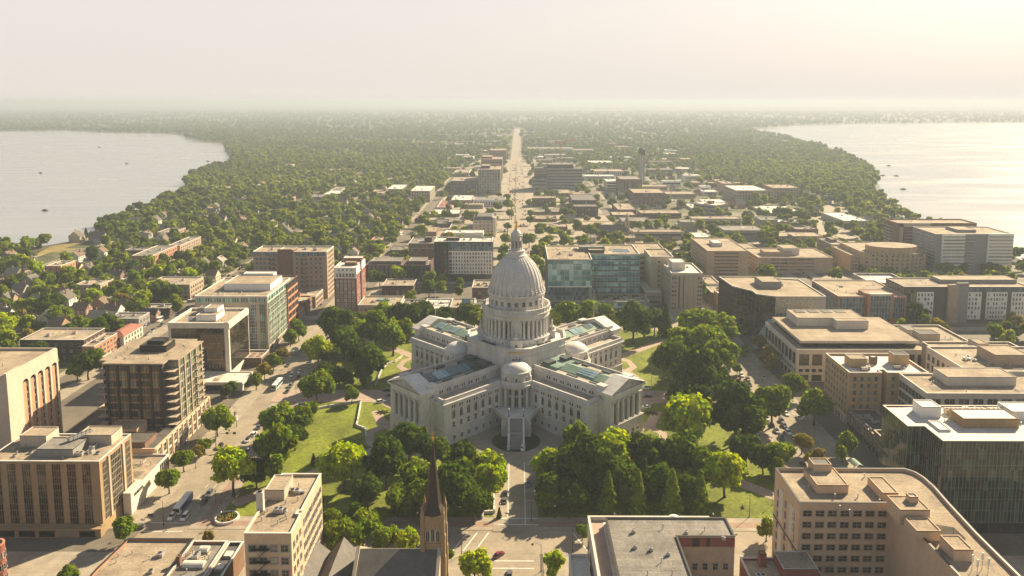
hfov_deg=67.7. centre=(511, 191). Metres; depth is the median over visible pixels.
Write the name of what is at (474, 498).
broadleaf tree
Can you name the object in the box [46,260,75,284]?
brick apartments
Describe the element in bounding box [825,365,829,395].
window
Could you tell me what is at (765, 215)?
pavement
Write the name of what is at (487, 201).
warehouse
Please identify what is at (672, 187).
wooden house
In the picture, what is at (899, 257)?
round condominium
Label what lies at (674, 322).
avenue
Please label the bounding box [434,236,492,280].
modern hotel
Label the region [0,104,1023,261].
ground
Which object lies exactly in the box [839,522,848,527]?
window
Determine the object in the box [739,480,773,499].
walk
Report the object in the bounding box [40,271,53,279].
broadleaf tree
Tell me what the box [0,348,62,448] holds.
hotel tower
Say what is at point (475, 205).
warehouse
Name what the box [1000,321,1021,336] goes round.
broadleaf tree
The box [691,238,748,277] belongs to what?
tan office
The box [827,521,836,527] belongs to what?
window
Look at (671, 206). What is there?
yard
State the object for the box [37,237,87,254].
meadow
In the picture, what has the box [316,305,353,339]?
broadleaf tree
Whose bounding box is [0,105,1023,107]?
hills
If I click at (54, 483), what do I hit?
office building
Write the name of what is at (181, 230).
apartments
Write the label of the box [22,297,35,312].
broadleaf tree
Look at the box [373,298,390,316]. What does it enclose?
broadleaf tree
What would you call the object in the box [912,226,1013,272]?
lakeside tower
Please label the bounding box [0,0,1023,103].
sky
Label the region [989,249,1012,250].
ribbon window
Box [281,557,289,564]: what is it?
window
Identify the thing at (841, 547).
window
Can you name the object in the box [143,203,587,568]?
road markings
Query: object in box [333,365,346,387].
broadleaf tree
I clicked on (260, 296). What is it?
green glass office
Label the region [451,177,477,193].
avenue apartments
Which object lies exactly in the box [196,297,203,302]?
ribbon window
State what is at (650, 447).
broadleaf tree
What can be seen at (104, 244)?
pavement
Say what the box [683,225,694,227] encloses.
ribbon window
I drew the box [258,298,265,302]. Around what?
ribbon window
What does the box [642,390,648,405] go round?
drive
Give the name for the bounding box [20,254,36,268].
wooden house
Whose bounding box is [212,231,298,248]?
yard
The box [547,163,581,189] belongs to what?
banded office
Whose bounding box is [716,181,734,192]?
pinkish apartments
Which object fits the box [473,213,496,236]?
mansard tower
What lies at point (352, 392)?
broadleaf tree
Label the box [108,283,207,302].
yard
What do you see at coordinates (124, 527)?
broadleaf tree
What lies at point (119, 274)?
wooden house
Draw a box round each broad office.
[897,367,1023,404]
[925,345,1023,372]
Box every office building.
[0,426,133,537]
[545,245,604,308]
[628,188,665,205]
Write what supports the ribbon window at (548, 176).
in the banded office
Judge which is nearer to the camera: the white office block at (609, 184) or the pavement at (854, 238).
the pavement at (854, 238)
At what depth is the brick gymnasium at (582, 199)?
1083.93 m
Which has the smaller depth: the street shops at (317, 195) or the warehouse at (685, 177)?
the street shops at (317, 195)
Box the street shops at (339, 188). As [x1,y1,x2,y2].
[329,186,345,190]
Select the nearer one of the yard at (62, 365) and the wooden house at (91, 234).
the yard at (62, 365)
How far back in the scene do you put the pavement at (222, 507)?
275.76 m
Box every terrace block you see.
[244,350,268,365]
[587,515,708,575]
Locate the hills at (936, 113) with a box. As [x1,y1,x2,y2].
[817,112,1023,114]
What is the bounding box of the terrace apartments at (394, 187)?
[387,184,407,191]
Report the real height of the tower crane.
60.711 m
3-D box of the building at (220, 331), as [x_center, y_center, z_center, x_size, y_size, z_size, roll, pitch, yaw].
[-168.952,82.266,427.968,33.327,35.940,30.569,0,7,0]
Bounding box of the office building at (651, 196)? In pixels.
[628,188,665,205]
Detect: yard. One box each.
[0,252,71,275]
[0,283,85,315]
[15,330,116,373]
[45,252,150,276]
[61,331,289,514]
[66,232,129,247]
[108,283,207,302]
[124,233,214,247]
[160,253,252,276]
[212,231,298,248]
[278,216,321,227]
[294,193,314,200]
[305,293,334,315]
[325,231,389,245]
[334,193,362,200]
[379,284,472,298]
[418,232,497,248]
[426,215,499,228]
[444,193,503,200]
[453,206,500,212]
[527,185,583,191]
[528,193,568,200]
[529,203,598,212]
[531,215,604,228]
[532,232,622,244]
[544,284,663,310]
[593,185,615,191]
[601,193,627,200]
[633,216,705,228]
[637,203,688,212]
[642,172,676,176]
[648,178,705,183]
[656,233,711,247]
[668,185,716,191]
[674,256,782,275]
[682,193,725,200]
[690,203,756,213]
[702,296,717,313]
[737,216,806,226]
[737,333,878,467]
[757,240,816,248]
[768,203,848,213]
[808,216,876,228]
[814,263,916,276]
[846,233,872,241]
[944,264,1023,276]
[951,331,1023,345]
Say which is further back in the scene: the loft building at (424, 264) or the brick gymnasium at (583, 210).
the brick gymnasium at (583, 210)
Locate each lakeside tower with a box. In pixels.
[883,219,976,243]
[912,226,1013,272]
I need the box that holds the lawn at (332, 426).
[224,330,774,517]
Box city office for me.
[764,309,921,381]
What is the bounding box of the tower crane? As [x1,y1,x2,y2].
[555,138,574,162]
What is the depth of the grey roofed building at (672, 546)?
223.34 m
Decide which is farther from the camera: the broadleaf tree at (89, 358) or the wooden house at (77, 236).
the wooden house at (77, 236)
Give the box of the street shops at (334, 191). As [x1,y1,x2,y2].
[323,190,341,197]
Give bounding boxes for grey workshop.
[777,219,788,223]
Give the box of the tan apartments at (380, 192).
[370,189,387,196]
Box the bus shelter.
[847,458,863,467]
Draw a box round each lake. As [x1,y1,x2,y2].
[0,131,228,246]
[757,123,1023,259]
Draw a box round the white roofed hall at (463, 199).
[451,195,473,205]
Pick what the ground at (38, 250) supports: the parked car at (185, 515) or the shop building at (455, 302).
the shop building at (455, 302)
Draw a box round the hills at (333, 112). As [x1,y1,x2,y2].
[1,111,753,113]
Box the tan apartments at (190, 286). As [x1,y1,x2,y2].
[154,277,203,298]
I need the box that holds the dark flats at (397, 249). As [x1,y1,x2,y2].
[390,246,408,254]
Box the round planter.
[214,510,239,524]
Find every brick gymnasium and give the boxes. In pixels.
[569,194,596,208]
[572,204,597,216]
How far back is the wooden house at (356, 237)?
805.34 m
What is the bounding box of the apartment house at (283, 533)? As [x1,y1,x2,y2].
[243,473,322,575]
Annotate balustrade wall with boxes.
[319,400,360,408]
[355,401,366,438]
[375,355,402,385]
[481,493,494,518]
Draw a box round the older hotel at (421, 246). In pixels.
[409,236,435,257]
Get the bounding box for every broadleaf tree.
[0,278,17,288]
[0,284,9,295]
[0,312,19,330]
[0,329,16,341]
[0,339,16,347]
[5,311,20,324]
[11,298,24,309]
[13,253,32,268]
[15,309,26,312]
[18,314,35,329]
[19,246,34,255]
[20,236,35,246]
[20,328,35,338]
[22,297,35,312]
[25,341,48,347]
[30,278,44,285]
[31,260,43,271]
[32,295,55,312]
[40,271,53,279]
[40,292,51,296]
[43,273,55,284]
[47,304,73,319]
[49,293,62,305]
[53,292,65,302]
[56,563,80,575]
[58,265,76,277]
[60,251,75,259]
[61,322,77,327]
[65,362,84,381]
[71,315,83,327]
[72,347,102,379]
[80,317,90,327]
[83,288,103,302]
[85,245,99,261]
[89,316,109,332]
[97,348,104,355]
[102,312,117,332]
[111,318,124,330]
[112,515,139,540]
[113,291,129,299]
[118,286,132,294]
[119,284,133,290]
[124,297,150,311]
[127,269,141,284]
[133,289,153,301]
[138,268,148,278]
[142,280,155,300]
[143,286,153,294]
[147,263,165,277]
[148,282,164,302]
[154,468,180,493]
[155,278,170,298]
[156,253,169,263]
[157,283,183,296]
[161,264,177,276]
[169,449,194,471]
[181,267,197,276]
[192,445,204,458]
[197,259,210,276]
[197,438,212,453]
[200,403,234,436]
[202,530,214,539]
[210,445,256,496]
[219,383,232,398]
[228,381,237,394]
[239,457,267,488]
[248,371,262,389]
[251,421,298,478]
[256,362,273,379]
[257,400,296,430]
[264,352,282,369]
[274,347,289,360]
[282,328,297,346]
[288,424,308,450]
[291,319,307,340]
[293,400,318,427]
[296,368,335,400]
[300,334,333,364]
[309,361,338,377]
[312,230,324,242]
[313,440,366,491]
[314,239,325,245]
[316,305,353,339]
[318,342,342,362]
[323,508,341,522]
[323,515,357,550]
[330,323,359,359]
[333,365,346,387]
[341,371,354,387]
[341,501,361,519]
[344,386,359,403]
[346,341,388,372]
[350,471,382,511]
[350,507,382,546]
[351,310,366,321]
[351,317,365,339]
[353,365,372,387]
[358,253,372,264]
[359,308,386,345]
[361,430,407,490]
[369,507,387,523]
[370,524,399,547]
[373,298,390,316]
[374,272,387,286]
[374,317,405,355]
[384,421,429,461]
[385,300,421,335]
[385,478,411,516]
[387,226,399,237]
[390,264,406,278]
[392,456,429,490]
[392,525,419,547]
[398,317,413,341]
[403,477,427,517]
[407,265,418,278]
[413,299,433,323]
[419,435,451,463]
[420,270,435,282]
[420,279,434,297]
[430,304,453,317]
[437,456,476,516]
[442,438,478,467]
[443,231,455,236]
[448,549,454,561]
[452,484,494,524]
[455,301,481,323]
[458,546,492,575]
[464,304,482,325]
[474,462,507,494]
[475,448,507,470]
[497,251,506,260]
[498,243,509,252]
[500,233,510,243]
[502,194,510,198]
[502,198,512,207]
[503,222,511,230]
[506,209,513,217]
[522,233,535,247]
[525,199,532,204]
[526,216,534,222]
[527,210,533,215]
[529,244,544,256]
[529,254,544,264]
[529,447,556,471]
[534,487,559,514]
[535,471,571,508]
[538,264,544,278]
[542,443,574,478]
[543,549,565,575]
[550,308,562,325]
[554,300,577,323]
[562,420,591,445]
[563,431,614,494]
[563,479,592,512]
[569,299,598,322]
[575,524,587,540]
[596,302,618,323]
[599,426,631,455]
[602,453,642,499]
[615,299,654,343]
[628,431,643,459]
[632,434,666,468]
[641,461,678,504]
[650,307,667,335]
[650,336,686,371]
[660,392,712,441]
[662,428,697,474]
[665,378,685,400]
[666,325,692,349]
[669,354,699,385]
[676,308,718,329]
[677,344,724,385]
[677,473,698,507]
[684,240,690,250]
[684,383,714,403]
[687,324,730,345]
[688,443,712,483]
[701,450,746,497]
[702,282,707,296]
[703,338,741,367]
[707,378,768,436]
[708,365,730,386]
[709,384,721,400]
[711,311,740,339]
[729,433,761,465]
[731,363,741,371]
[739,322,749,335]
[746,443,775,473]
[750,334,765,350]
[752,383,793,427]
[756,516,772,541]
[758,265,777,276]
[758,345,778,362]
[764,353,780,373]
[765,440,797,462]
[767,456,785,477]
[780,371,808,398]
[792,433,814,453]
[794,387,834,425]
[803,447,826,461]
[835,430,858,450]
[835,444,849,462]
[902,274,915,277]
[906,302,929,324]
[930,317,950,330]
[986,321,1004,341]
[998,329,1015,342]
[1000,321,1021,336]
[1009,314,1023,325]
[1018,323,1023,333]
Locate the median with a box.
[514,162,516,229]
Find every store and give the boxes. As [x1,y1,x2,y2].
[382,279,416,295]
[429,209,461,216]
[612,203,636,213]
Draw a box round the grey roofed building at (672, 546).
[605,517,735,575]
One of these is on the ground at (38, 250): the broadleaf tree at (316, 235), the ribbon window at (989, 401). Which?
the broadleaf tree at (316, 235)
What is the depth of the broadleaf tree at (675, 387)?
367.39 m
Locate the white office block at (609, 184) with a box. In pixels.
[604,179,615,189]
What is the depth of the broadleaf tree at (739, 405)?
331.45 m
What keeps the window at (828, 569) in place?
in the curved building at (829, 519)
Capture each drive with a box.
[270,390,382,401]
[379,387,390,407]
[384,392,390,406]
[467,424,564,455]
[473,445,558,459]
[492,459,538,531]
[642,389,653,408]
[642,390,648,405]
[648,390,754,402]
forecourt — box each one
[365,421,421,457]
[396,357,411,371]
[621,358,636,372]
[628,422,666,457]
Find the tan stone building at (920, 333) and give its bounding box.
[894,325,967,343]
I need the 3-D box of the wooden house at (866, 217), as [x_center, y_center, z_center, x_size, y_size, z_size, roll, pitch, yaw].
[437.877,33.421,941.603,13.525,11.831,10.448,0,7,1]
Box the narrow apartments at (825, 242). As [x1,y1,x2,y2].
[817,237,843,250]
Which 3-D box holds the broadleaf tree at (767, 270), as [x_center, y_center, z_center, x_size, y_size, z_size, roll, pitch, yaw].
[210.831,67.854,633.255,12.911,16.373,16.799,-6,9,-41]
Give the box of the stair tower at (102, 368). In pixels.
[102,350,114,413]
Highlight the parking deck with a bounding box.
[554,189,570,196]
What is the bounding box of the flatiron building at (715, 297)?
[714,290,717,307]
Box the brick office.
[824,351,928,424]
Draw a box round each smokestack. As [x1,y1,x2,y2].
[638,148,640,177]
[640,149,642,178]
[642,150,644,182]
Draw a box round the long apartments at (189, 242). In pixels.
[170,236,200,250]
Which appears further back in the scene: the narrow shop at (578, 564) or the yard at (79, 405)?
the yard at (79, 405)
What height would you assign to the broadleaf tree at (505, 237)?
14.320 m
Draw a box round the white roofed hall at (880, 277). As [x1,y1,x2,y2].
[852,273,900,285]
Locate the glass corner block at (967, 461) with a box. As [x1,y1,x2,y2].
[879,400,1023,533]
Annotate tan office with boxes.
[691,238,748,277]
[745,245,832,272]
[921,338,1016,368]
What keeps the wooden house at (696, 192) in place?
on the ground at (38, 250)
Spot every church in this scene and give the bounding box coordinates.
[303,431,448,575]
[599,214,629,237]
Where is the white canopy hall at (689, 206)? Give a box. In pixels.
[686,204,693,209]
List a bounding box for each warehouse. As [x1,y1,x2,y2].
[421,227,438,235]
[444,167,460,170]
[445,230,483,236]
[465,203,483,208]
[473,197,505,205]
[528,147,573,153]
[540,159,552,162]
[544,154,564,157]
[557,157,573,161]
[573,149,593,153]
[580,221,613,229]
[584,174,614,179]
[587,160,612,164]
[590,169,623,175]
[610,212,635,218]
[619,217,651,224]
[631,229,682,239]
[637,210,681,217]
[642,185,667,190]
[646,168,673,173]
[648,161,672,163]
[660,180,680,186]
[664,191,695,197]
[667,167,690,171]
[677,219,696,231]
[681,174,700,181]
[689,216,740,227]
[689,232,709,237]
[691,181,700,185]
[698,185,710,189]
[699,199,726,202]
[700,190,717,195]
[706,182,740,186]
[717,225,760,239]
[755,217,777,224]
[779,232,822,240]
[790,226,817,232]
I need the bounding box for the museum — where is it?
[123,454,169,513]
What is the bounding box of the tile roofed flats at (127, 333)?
[113,323,142,346]
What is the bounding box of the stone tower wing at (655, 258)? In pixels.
[644,248,673,300]
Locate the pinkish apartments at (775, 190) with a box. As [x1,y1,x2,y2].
[763,184,799,200]
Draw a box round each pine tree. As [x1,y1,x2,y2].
[84,227,88,237]
[310,453,316,465]
[496,507,501,518]
[595,470,621,515]
[624,469,649,515]
[640,458,655,500]
[656,303,671,338]
[657,468,685,515]
[686,469,714,515]
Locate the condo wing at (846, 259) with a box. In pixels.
[831,246,858,270]
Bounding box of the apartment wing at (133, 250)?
[125,247,150,254]
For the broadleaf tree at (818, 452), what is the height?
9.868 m
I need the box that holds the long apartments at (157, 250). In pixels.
[132,245,176,265]
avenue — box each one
[135,327,329,537]
[136,529,771,554]
[413,320,677,325]
[481,554,540,575]
[498,129,529,261]
[722,355,837,467]
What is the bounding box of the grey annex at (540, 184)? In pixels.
[532,177,546,190]
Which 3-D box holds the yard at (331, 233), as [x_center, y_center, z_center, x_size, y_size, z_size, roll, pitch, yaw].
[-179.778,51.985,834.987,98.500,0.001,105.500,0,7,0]
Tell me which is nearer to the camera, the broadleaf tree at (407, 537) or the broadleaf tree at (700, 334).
the broadleaf tree at (407, 537)
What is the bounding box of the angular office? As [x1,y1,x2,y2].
[693,200,727,215]
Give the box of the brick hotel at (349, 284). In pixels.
[334,256,365,311]
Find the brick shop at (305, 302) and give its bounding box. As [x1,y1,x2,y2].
[298,292,311,314]
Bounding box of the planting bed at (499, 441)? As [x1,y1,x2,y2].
[492,433,539,451]
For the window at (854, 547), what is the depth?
229.63 m
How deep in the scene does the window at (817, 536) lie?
229.30 m
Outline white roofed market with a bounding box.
[752,206,795,215]
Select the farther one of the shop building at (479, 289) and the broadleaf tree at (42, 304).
the shop building at (479, 289)
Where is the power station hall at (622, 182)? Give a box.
[616,176,641,189]
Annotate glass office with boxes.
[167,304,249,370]
[195,271,289,352]
[718,276,825,336]
[812,280,906,323]
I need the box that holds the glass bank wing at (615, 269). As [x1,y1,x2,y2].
[585,244,639,293]
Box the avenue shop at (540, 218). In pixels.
[535,215,556,221]
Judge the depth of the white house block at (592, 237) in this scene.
811.75 m
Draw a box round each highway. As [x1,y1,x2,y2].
[799,196,854,241]
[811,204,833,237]
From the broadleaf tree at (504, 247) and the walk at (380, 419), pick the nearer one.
the walk at (380, 419)
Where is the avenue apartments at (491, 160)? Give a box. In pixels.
[481,155,502,179]
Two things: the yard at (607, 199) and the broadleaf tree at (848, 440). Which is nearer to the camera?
the broadleaf tree at (848, 440)
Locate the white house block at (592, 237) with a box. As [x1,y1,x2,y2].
[587,234,595,242]
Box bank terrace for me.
[592,294,649,311]
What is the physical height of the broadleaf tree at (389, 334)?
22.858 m
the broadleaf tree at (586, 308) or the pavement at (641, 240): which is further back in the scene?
the pavement at (641, 240)
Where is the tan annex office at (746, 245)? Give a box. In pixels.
[738,243,755,247]
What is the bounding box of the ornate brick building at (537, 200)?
[532,196,555,205]
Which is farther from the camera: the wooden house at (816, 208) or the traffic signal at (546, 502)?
the wooden house at (816, 208)
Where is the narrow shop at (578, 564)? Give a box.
[568,554,590,575]
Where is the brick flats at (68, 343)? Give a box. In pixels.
[19,328,104,359]
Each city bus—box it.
[173,491,192,514]
[271,377,282,389]
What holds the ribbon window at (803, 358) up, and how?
in the city office
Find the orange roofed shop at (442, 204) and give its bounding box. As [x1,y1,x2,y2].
[437,201,453,208]
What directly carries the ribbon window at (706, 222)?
in the warehouse at (708, 220)
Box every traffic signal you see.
[215,432,235,445]
[545,501,569,519]
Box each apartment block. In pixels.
[253,246,333,297]
[886,275,1023,322]
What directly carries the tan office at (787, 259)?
on the ground at (38, 250)
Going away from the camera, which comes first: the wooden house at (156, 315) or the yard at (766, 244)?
the wooden house at (156, 315)
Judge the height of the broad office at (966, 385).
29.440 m
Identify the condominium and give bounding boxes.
[95,337,205,426]
[840,242,926,274]
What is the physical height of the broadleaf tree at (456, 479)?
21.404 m
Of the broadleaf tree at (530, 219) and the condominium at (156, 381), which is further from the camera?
the broadleaf tree at (530, 219)
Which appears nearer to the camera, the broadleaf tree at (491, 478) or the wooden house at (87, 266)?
the broadleaf tree at (491, 478)
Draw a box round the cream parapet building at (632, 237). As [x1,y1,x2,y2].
[611,235,634,243]
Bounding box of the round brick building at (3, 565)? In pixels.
[0,538,7,575]
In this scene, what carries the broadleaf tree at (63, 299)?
on the ground at (38, 250)
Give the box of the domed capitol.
[387,219,645,450]
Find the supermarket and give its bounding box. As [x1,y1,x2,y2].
[821,212,868,225]
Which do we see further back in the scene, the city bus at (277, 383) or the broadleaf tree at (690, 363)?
the city bus at (277, 383)
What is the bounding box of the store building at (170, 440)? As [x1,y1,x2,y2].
[65,396,210,458]
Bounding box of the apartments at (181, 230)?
[157,228,185,234]
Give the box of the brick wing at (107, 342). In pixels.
[82,333,117,353]
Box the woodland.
[0,106,1023,354]
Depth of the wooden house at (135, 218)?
926.34 m
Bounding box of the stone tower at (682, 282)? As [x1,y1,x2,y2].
[662,258,702,312]
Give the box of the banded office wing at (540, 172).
[534,166,546,178]
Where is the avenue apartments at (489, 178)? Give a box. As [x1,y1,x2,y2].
[478,164,501,193]
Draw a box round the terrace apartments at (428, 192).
[410,186,434,201]
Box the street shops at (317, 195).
[311,194,324,197]
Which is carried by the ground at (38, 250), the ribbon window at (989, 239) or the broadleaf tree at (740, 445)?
the broadleaf tree at (740, 445)
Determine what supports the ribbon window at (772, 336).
in the city office
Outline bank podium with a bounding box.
[203,371,252,390]
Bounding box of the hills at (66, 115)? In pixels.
[11,114,255,117]
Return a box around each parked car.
[137,523,145,528]
[167,511,175,520]
[180,510,189,520]
[199,498,207,504]
[205,488,213,496]
[216,442,223,449]
[244,436,250,442]
[376,399,385,403]
[492,551,504,558]
[501,497,506,503]
[502,490,507,496]
[507,569,511,575]
[525,480,530,486]
[642,394,651,397]
[778,433,784,439]
[781,421,787,427]
[785,428,791,434]
[799,462,806,467]
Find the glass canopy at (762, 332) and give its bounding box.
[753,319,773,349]
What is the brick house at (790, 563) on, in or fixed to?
on the ground at (38, 250)
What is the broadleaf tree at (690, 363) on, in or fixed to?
on the ground at (38, 250)
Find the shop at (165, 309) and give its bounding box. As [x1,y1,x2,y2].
[148,303,174,315]
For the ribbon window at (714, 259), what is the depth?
652.89 m
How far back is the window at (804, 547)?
229.75 m
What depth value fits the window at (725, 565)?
223.88 m
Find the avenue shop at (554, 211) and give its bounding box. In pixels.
[533,209,560,214]
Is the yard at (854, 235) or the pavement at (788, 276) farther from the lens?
the yard at (854, 235)
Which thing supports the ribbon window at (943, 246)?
in the lakeside tower at (974, 248)
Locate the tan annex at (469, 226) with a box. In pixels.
[449,224,472,229]
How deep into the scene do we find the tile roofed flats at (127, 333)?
477.62 m
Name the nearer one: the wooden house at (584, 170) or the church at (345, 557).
the church at (345, 557)
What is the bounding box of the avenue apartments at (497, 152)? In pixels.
[490,148,506,161]
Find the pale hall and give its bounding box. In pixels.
[454,169,470,176]
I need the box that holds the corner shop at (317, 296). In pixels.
[299,289,322,307]
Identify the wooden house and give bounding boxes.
[0,248,17,256]
[0,289,18,306]
[0,305,15,312]
[3,266,24,278]
[10,280,31,298]
[14,310,37,330]
[19,272,41,284]
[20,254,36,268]
[31,292,39,309]
[37,307,51,327]
[47,314,70,327]
[55,286,77,300]
[57,289,76,306]
[68,229,86,241]
[71,249,85,261]
[71,299,93,317]
[76,261,84,269]
[80,262,94,276]
[87,307,110,318]
[88,230,100,240]
[92,295,110,309]
[93,230,106,243]
[97,245,108,258]
[103,302,124,314]
[107,268,127,280]
[119,296,131,311]
[130,217,140,220]
[133,264,146,270]
[138,231,151,238]
[139,305,163,321]
[153,215,162,223]
[154,231,169,243]
[157,235,168,243]
[158,224,166,229]
[160,210,167,219]
[168,272,183,276]
[193,256,209,266]
[205,267,220,283]
[207,207,218,213]
[213,254,226,268]
[216,214,227,220]
[219,203,228,211]
[238,215,246,222]
[251,208,260,215]
[282,226,293,234]
[301,236,312,245]
[334,245,343,253]
[338,253,351,261]
[339,198,347,203]
[347,246,359,255]
[349,218,359,227]
[350,243,363,253]
[354,233,366,243]
[362,223,372,229]
[395,216,402,224]
[402,213,412,219]
[566,214,575,222]
[582,168,586,173]
[609,191,615,198]
[618,189,625,195]
[631,201,638,208]
[644,202,650,209]
[656,202,666,208]
[660,234,671,243]
[669,184,675,190]
[676,198,685,207]
[693,189,699,195]
[708,192,715,196]
[726,197,735,205]
[735,201,745,208]
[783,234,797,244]
[808,205,819,212]
[823,198,831,204]
[862,215,874,220]
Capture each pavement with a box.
[0,251,73,277]
[6,551,111,575]
[36,326,77,377]
[60,325,318,528]
[79,231,141,248]
[150,252,252,277]
[175,297,334,318]
[188,326,796,531]
[239,552,479,575]
[349,215,417,228]
[349,231,402,249]
[356,203,427,213]
[368,281,472,318]
[405,252,498,277]
[406,231,501,249]
[423,215,503,228]
[435,204,504,213]
[524,184,579,191]
[526,204,602,213]
[527,215,608,228]
[528,231,623,249]
[543,282,679,319]
[543,554,771,575]
[598,193,675,201]
[639,231,710,249]
[670,252,797,278]
[702,282,804,314]
[726,215,809,226]
[729,336,859,467]
[749,231,835,249]
[805,273,919,278]
[844,231,859,240]
[926,261,1023,278]
[950,327,986,330]
[1001,556,1023,575]
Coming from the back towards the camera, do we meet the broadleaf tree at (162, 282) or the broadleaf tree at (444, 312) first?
the broadleaf tree at (162, 282)
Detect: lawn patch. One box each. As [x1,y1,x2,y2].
[373,429,387,440]
[403,360,411,368]
[621,360,629,368]
[642,429,658,437]
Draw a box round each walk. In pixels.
[197,327,791,527]
[230,447,371,506]
[360,337,411,357]
[371,411,386,424]
[622,338,664,357]
[645,411,661,425]
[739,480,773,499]
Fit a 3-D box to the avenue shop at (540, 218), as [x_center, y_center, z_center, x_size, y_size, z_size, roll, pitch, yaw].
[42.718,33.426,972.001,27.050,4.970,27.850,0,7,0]
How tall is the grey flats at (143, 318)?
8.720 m
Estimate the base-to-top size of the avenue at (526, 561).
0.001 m
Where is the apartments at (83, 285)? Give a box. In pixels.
[76,279,112,294]
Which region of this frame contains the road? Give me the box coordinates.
[0,161,1023,575]
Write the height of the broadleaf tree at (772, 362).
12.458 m
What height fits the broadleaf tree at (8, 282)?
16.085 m
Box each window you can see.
[163,441,166,451]
[168,436,171,446]
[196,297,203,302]
[205,297,212,302]
[214,297,221,302]
[223,298,230,302]
[231,298,238,302]
[240,298,247,302]
[248,545,256,551]
[248,557,256,564]
[249,298,256,302]
[249,570,256,575]
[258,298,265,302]
[259,545,266,551]
[259,557,267,564]
[270,545,277,551]
[270,557,278,564]
[271,570,278,575]
[280,545,288,551]
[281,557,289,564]
[281,570,289,575]
[482,160,501,161]
[482,163,501,164]
[548,170,581,170]
[548,173,581,173]
[548,176,581,176]
[548,179,581,179]
[548,182,581,182]
[635,234,680,235]
[642,214,679,215]
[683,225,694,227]
[692,563,697,569]
[694,204,714,208]
[702,563,707,569]
[705,221,738,223]
[712,563,717,570]
[714,256,737,257]
[714,259,737,260]
[714,263,737,264]
[714,266,737,267]
[714,270,737,271]
[714,273,737,274]
[722,563,728,570]
[726,233,756,235]
[765,326,767,338]
[768,329,770,341]
[771,332,773,344]
[774,335,777,347]
[778,337,780,350]
[781,341,784,353]
[785,344,787,357]
[788,347,791,360]
[792,350,795,364]
[799,354,809,365]
[801,533,810,539]
[801,544,810,550]
[802,510,812,516]
[802,521,811,527]
[811,375,821,381]
[812,354,822,365]
[813,544,822,550]
[813,555,822,561]
[814,521,823,527]
[814,533,823,539]
[815,510,824,516]
[824,566,833,572]
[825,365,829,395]
[825,555,834,561]
[826,533,835,539]
[826,544,835,550]
[827,510,837,516]
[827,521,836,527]
[837,555,846,561]
[837,566,846,572]
[838,544,847,550]
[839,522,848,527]
[839,533,848,539]
[840,510,849,516]
[846,420,854,433]
[849,567,858,572]
[850,544,860,550]
[850,555,859,561]
[851,533,860,539]
[852,510,861,516]
[852,522,861,528]
[854,429,862,442]
[861,567,871,573]
[862,555,871,561]
[863,436,871,451]
[863,544,872,550]
[864,522,873,528]
[864,533,873,539]
[865,510,874,516]
[873,446,878,457]
[874,555,884,561]
[874,567,883,573]
[875,544,884,550]
[876,522,886,528]
[876,533,885,539]
[877,510,886,516]
[909,354,914,362]
[917,354,920,365]
[930,399,940,404]
[942,256,963,257]
[942,259,963,260]
[943,243,964,244]
[943,246,964,247]
[943,249,964,250]
[943,253,964,254]
[944,236,965,237]
[944,239,965,240]
[944,399,954,404]
[958,399,969,404]
[973,399,983,404]
[987,399,997,404]
[988,253,1012,254]
[988,256,1011,257]
[988,259,1011,260]
[989,239,1013,240]
[989,243,1012,244]
[989,246,1012,247]
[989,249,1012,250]
[990,236,1013,237]
[1001,293,1023,317]
[1001,399,1012,401]
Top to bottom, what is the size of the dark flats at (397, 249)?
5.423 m
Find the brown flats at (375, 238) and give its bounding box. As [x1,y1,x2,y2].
[371,236,383,240]
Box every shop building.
[89,538,193,575]
[167,540,227,575]
[206,541,244,575]
[358,296,403,314]
[402,299,425,303]
[426,298,452,308]
[450,298,475,317]
[472,280,489,299]
[475,300,483,312]
[703,276,718,284]
[704,285,718,303]
[846,407,881,451]
[872,429,880,458]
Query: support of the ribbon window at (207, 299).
in the green glass office at (260, 296)
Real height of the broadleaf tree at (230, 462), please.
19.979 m
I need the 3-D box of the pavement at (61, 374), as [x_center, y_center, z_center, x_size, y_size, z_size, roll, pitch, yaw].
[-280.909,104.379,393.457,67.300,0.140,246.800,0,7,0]
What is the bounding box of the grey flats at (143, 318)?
[116,312,149,325]
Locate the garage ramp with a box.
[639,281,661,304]
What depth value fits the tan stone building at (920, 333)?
431.22 m
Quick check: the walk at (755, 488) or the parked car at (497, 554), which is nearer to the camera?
the parked car at (497, 554)
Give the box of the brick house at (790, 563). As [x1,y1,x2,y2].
[739,550,822,575]
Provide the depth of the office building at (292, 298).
502.81 m
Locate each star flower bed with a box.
[375,410,388,414]
[645,410,656,415]
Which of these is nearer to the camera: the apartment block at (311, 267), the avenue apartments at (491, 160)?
the apartment block at (311, 267)
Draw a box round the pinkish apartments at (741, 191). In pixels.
[723,185,767,203]
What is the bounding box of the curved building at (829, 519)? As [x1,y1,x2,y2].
[771,458,1020,575]
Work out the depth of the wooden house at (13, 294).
564.90 m
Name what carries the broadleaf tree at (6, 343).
on the ground at (38, 250)
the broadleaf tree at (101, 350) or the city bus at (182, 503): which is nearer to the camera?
the city bus at (182, 503)
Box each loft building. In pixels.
[365,257,407,277]
[405,257,433,278]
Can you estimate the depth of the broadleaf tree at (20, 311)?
514.01 m
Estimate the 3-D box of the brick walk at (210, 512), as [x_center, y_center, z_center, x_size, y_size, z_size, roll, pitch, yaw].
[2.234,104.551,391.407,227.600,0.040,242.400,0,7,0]
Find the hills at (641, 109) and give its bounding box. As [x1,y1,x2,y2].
[373,108,1023,110]

